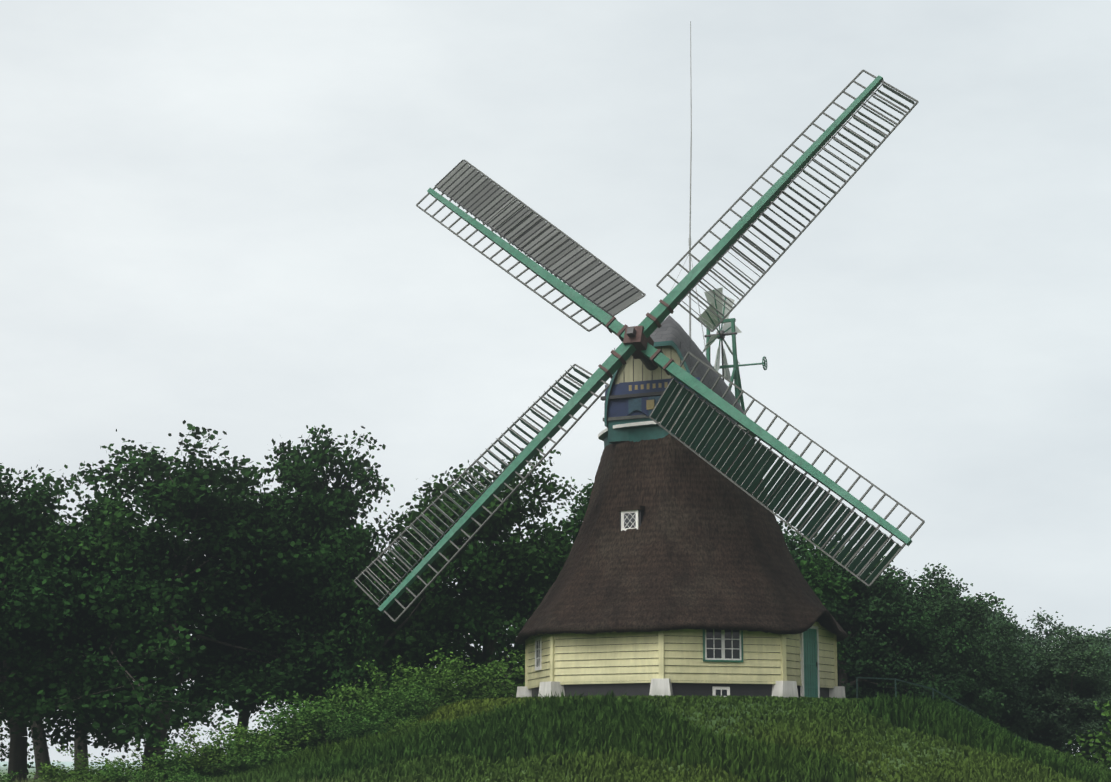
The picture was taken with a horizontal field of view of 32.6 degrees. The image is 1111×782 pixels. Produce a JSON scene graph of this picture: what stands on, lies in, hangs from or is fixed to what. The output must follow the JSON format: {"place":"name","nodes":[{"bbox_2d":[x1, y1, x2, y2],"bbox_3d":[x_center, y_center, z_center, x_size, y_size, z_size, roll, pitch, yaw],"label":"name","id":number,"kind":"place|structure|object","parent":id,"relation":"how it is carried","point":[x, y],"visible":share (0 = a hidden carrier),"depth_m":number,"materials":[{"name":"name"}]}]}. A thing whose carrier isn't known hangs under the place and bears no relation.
{"place":"outdoors","nodes":[
{"label":"outdoors","id":0,"kind":"place"},
{"bbox_2d":[0,690,1110,781],"bbox_3d":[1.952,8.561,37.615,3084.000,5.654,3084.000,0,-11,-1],"label":"ground","id":1,"kind":"structure","parent":0,"point":[69,764],"depth_m":48.33,"materials":[{"name":"green plant"}]},
{"bbox_2d":[0,769,26,781],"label":"bush","id":2,"kind":"object","parent":1,"relation":"on","point":[5,776],"visible":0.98,"depth_m":52.29,"materials":[{"name":"green plant"}]},
{"bbox_2d":[0,464,145,781],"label":"tree","id":3,"kind":"object","parent":1,"relation":"on","point":[18,753],"visible":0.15,"depth_m":66.32,"materials":[{"name":"green plant"}]},
{"bbox_2d":[62,774,107,781],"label":"bush","id":4,"kind":"object","parent":1,"relation":"on","point":[84,779],"visible":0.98,"depth_m":50.24,"materials":[{"name":"green plant"}]},
{"bbox_2d":[24,743,147,781],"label":"bush","id":5,"kind":"object","parent":1,"relation":"on","point":[53,772],"visible":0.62,"depth_m":53.76,"materials":[{"name":"green plant"}]},
{"bbox_2d":[0,517,206,777],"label":"tree","id":6,"kind":"object","parent":1,"relation":"on","point":[76,744],"depth_m":82.81,"materials":[{"name":"green plant"}]},
{"bbox_2d":[0,463,207,729],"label":"tree","id":7,"kind":"object","parent":1,"relation":"on","point":[27,608],"visible":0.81,"depth_m":65.00,"materials":[{"name":"green plant"}]},
{"bbox_2d":[0,516,231,779],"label":"tree","id":8,"kind":"object","parent":1,"relation":"on","point":[43,757],"visible":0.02,"depth_m":91.31,"materials":[{"name":"green plant"}]},
{"bbox_2d":[93,761,188,781],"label":"bush","id":9,"kind":"object","parent":1,"relation":"on","point":[117,775],"visible":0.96,"depth_m":51.79,"materials":[{"name":"green plant"}]},
{"bbox_2d":[124,729,200,780],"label":"bush","id":10,"kind":"object","parent":1,"relation":"on","point":[164,776],"visible":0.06,"depth_m":56.88,"materials":[{"name":"green plant"}]},
{"bbox_2d":[0,420,371,770],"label":"tree","id":11,"kind":"object","parent":1,"relation":"on","point":[179,499],"visible":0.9,"depth_m":71.15,"materials":[{"name":"green plant"}]},
{"bbox_2d":[162,770,212,781],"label":"bush","id":12,"kind":"object","parent":1,"relation":"on","point":[190,779],"visible":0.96,"depth_m":50.77,"materials":[{"name":"green plant"}]},
{"bbox_2d":[137,724,287,780],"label":"bush","id":13,"kind":"object","parent":1,"relation":"on","point":[163,762],"visible":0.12,"depth_m":55.02,"materials":[{"name":"green plant"}]},
{"bbox_2d":[179,717,315,776],"bbox_3d":[-8.625,10.387,54.374,3.780,2.100,5.096,10,-14,-39],"label":"bush","id":14,"kind":"object","parent":1,"relation":"on","point":[214,758],"visible":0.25,"depth_m":54.05,"materials":[{"name":"green plant"}]},
{"bbox_2d":[203,731,301,777],"bbox_3d":[-8.010,10.330,53.166,3.342,1.571,3.694,5,-12,-24],"label":"bush","id":15,"kind":"object","parent":1,"relation":"on","point":[255,758],"visible":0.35,"depth_m":52.32,"materials":[{"name":"green plant"}]},
{"bbox_2d":[172,517,337,747],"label":"tree","id":16,"kind":"object","parent":1,"relation":"on","point":[206,682],"visible":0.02,"depth_m":84.11,"materials":[{"name":"green plant"}]},
{"bbox_2d":[202,691,346,752],"bbox_3d":[-6.960,10.570,58.036,5.586,2.780,5.843,-4,-12,21],"label":"bush","id":17,"kind":"object","parent":1,"relation":"on","point":[281,712],"visible":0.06,"depth_m":56.93,"materials":[{"name":"green plant"}]},
{"bbox_2d":[252,693,389,750],"bbox_3d":[-6.495,9.717,54.745,4.841,1.995,3.591,1,-11,-4],"label":"bush","id":18,"kind":"object","parent":1,"relation":"on","point":[319,737],"visible":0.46,"depth_m":54.05,"materials":[{"name":"green plant"}]},
{"bbox_2d":[312,686,382,724],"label":"bush","id":19,"kind":"object","parent":1,"relation":"on","point":[331,691],"depth_m":59.47,"materials":[{"name":"green plant"}]},
{"bbox_2d":[198,424,520,714],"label":"tree","id":20,"kind":"object","parent":1,"relation":"on","point":[335,509],"visible":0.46,"depth_m":74.57,"materials":[{"name":"green plant"}]},
{"bbox_2d":[324,709,405,741],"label":"bush","id":21,"kind":"object","parent":1,"relation":"on","point":[350,732],"visible":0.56,"depth_m":52.41,"materials":[{"name":"green plant"}]},
{"bbox_2d":[320,657,465,724],"bbox_3d":[-4.808,9.202,56.291,5.003,2.618,4.526,0,-11,1],"label":"bush","id":22,"kind":"object","parent":1,"relation":"on","point":[344,696],"visible":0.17,"depth_m":56.20,"materials":[{"name":"green plant"}]},
{"bbox_2d":[345,680,447,729],"bbox_3d":[-4.646,9.040,54.202,3.453,1.604,3.612,-6,-13,29],"label":"bush","id":23,"kind":"object","parent":1,"relation":"on","point":[405,710],"visible":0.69,"depth_m":54.00,"materials":[{"name":"green plant"}]},
{"bbox_2d":[382,716,441,736],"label":"bush","id":24,"kind":"object","parent":1,"relation":"on","point":[406,726],"visible":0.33,"depth_m":50.76,"materials":[{"name":"green plant"}]},
{"bbox_2d":[332,521,498,694],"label":"tree","id":25,"kind":"object","parent":1,"relation":"on","point":[373,540],"depth_m":89.53,"materials":[{"name":"green plant"}]},
{"bbox_2d":[364,654,512,704],"bbox_3d":[-3.583,9.054,57.406,4.512,2.245,4.720,3,-11,-15],"label":"bush","id":26,"kind":"object","parent":1,"relation":"on","point":[446,678],"visible":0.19,"depth_m":57.73,"materials":[{"name":"green plant"}]},
{"bbox_2d":[313,446,588,693],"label":"tree","id":27,"kind":"object","parent":1,"relation":"on","point":[514,584],"visible":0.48,"depth_m":75.46,"materials":[{"name":"green plant"}]},
{"bbox_2d":[386,647,524,698],"bbox_3d":[-2.716,9.450,60.014,4.587,2.730,6.183,6,-13,-28],"label":"bush","id":28,"kind":"object","parent":1,"relation":"on","point":[499,666],"visible":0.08,"depth_m":59.65,"materials":[{"name":"green plant"}]},
{"bbox_2d":[507,479,593,672],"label":"tree","id":29,"kind":"object","parent":1,"relation":"on","point":[574,524],"visible":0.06,"depth_m":85.77,"materials":[{"name":"green plant"}]},
{"bbox_2d":[516,621,845,698],"bbox_3d":[3.647,8.221,56.054,9.264,2.612,9.274,3,-11,-12],"label":"windmill base","id":30,"kind":"object","parent":1,"relation":"on","point":[698,662],"visible":0.75,"depth_m":52.32,"materials":[{"name":"beige paint"}]},
{"bbox_2d":[515,434,847,644],"bbox_3d":[3.683,4.567,56.770,9.755,5.945,9.765,0,-11,-1],"label":"thatch","id":31,"kind":"object","parent":30,"relation":"on","point":[703,546],"visible":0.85,"depth_m":53.87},
{"bbox_2d":[617,505,644,530],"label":"window","id":32,"kind":"structure","parent":31,"relation":"in","point":[631,517],"depth_m":54.35,"materials":[{"name":"white wood"}]},
{"bbox_2d":[598,421,755,447],"bbox_3d":[3.682,1.626,57.346,4.775,0.710,4.775,0,-11,-1],"label":"cap base ring","id":33,"kind":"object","parent":31,"relation":"on","point":[644,430],"depth_m":55.60,"materials":[{"name":"teal paint"}]},
{"bbox_2d":[606,315,754,447],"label":"windmill cap roof","id":34,"kind":"structure","parent":33,"relation":"on","point":[670,329],"depth_m":56.35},
{"bbox_2d":[354,69,924,621],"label":"windmill sails","id":35,"kind":"object","parent":34,"relation":"attached to","point":[600,291],"visible":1,"depth_m":54.82,"materials":[{"name":"green paint"}]},
{"bbox_2d":[601,340,707,443],"bbox_3d":[3.031,0.081,56.207,3.244,2.860,1.220,-5,-12,24],"label":"windmill cap","id":36,"kind":"object","parent":34,"relation":"attached to","point":[635,390],"visible":0.54,"depth_m":55.95,"materials":[{"name":"yellow paint"}]},
{"bbox_2d":[670,21,706,357],"bbox_3d":[3.764,-5.894,60.023,2.115,12.102,3.774,-1,-11,8],"label":"lightning rod","id":37,"kind":"object","parent":34,"relation":"on","point":[690,259],"visible":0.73,"depth_m":59.74,"materials":[{"name":"metal"}]},
{"bbox_2d":[698,287,766,411],"bbox_3d":[5.707,-0.753,61.221,2.107,5.286,3.166,-5,-12,24],"label":"fantail","id":38,"kind":"object","parent":34,"relation":"attached to","point":[729,327],"visible":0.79,"depth_m":61.46,"materials":[{"name":"green paint"}]},
{"bbox_2d":[796,536,862,660],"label":"tree","id":39,"kind":"object","parent":1,"relation":"on","point":[818,583],"visible":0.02,"depth_m":87.11,"materials":[{"name":"green plant"}]},
{"bbox_2d":[777,520,926,697],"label":"tree","id":40,"kind":"object","parent":1,"relation":"on","point":[792,545],"visible":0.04,"depth_m":93.69,"materials":[{"name":"green plant"}]},
{"bbox_2d":[806,535,979,703],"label":"tree","id":41,"kind":"object","parent":1,"relation":"on","point":[887,600],"visible":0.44,"depth_m":92.93,"materials":[{"name":"green plant"}]},
{"bbox_2d":[883,571,932,597],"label":"tree","id":42,"kind":"object","parent":1,"relation":"on","point":[911,583],"depth_m":113.19,"materials":[{"name":"green plant"}]},
{"bbox_2d":[838,563,1012,717],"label":"tree","id":43,"kind":"object","parent":1,"relation":"on","point":[969,606],"visible":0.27,"depth_m":96.29,"materials":[{"name":"green plant"}]},
{"bbox_2d":[856,677,1029,741],"bbox_3d":[13.799,10.860,58.168,12.937,3.788,0.056,9,-14,-36],"label":"handrail","id":44,"kind":"object","parent":1,"relation":"on","point":[933,689],"visible":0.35,"depth_m":55.91,"materials":[{"name":"metal"}]},
{"bbox_2d":[904,581,1009,705],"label":"tree","id":45,"kind":"object","parent":1,"relation":"on","point":[961,587],"depth_m":108.63,"materials":[{"name":"green plant"}]},
{"bbox_2d":[937,596,1044,721],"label":"tree","id":46,"kind":"object","parent":1,"relation":"on","point":[1003,651],"visible":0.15,"depth_m":98.51,"materials":[{"name":"green plant"}]},
{"bbox_2d":[955,596,1055,738],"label":"tree","id":47,"kind":"object","parent":1,"relation":"on","point":[995,614],"depth_m":118.75,"materials":[{"name":"green plant"}]},
{"bbox_2d":[970,608,1106,757],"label":"tree","id":48,"kind":"object","parent":1,"relation":"on","point":[1018,692],"visible":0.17,"depth_m":103.88,"materials":[{"name":"green plant"}]},
{"bbox_2d":[981,607,1110,731],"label":"tree","id":49,"kind":"object","parent":1,"relation":"on","point":[1042,619],"visible":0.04,"depth_m":114.13,"materials":[{"name":"green plant"}]},
{"bbox_2d":[998,624,1110,750],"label":"tree","id":50,"kind":"object","parent":1,"relation":"on","point":[1066,664],"visible":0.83,"depth_m":104.83,"materials":[{"name":"green plant"}]},
{"bbox_2d":[1028,645,1110,762],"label":"bush","id":51,"kind":"object","parent":1,"relation":"on","point":[1107,668],"visible":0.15,"depth_m":106.78,"materials":[{"name":"green plant"}]},
{"bbox_2d":[1053,625,1110,755],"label":"tree","id":52,"kind":"object","parent":1,"relation":"on","point":[1107,634],"visible":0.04,"depth_m":121.69,"materials":[{"name":"green plant"}]},
{"bbox_2d":[1065,701,1110,768],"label":"bush","id":53,"kind":"object","parent":1,"relation":"on","point":[1105,761],"visible":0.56,"depth_m":58.55,"materials":[{"name":"green plant"}]},
{"bbox_2d":[1083,644,1110,762],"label":"tree","id":54,"kind":"object","parent":1,"relation":"on","point":[1093,741],"visible":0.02,"depth_m":109.61,"materials":[{"name":"green plant"}]},
{"bbox_2d":[1089,740,1110,767],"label":"bush","id":55,"kind":"object","parent":1,"relation":"on","point":[1091,752],"visible":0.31,"depth_m":60.66,"materials":[{"name":"green plant"}]},
{"bbox_2d":[0,0,1110,761],"label":"sky","id":56,"kind":"structure","parent":0,"point":[210,217],"materials":[{"name":"white"}]}
]}

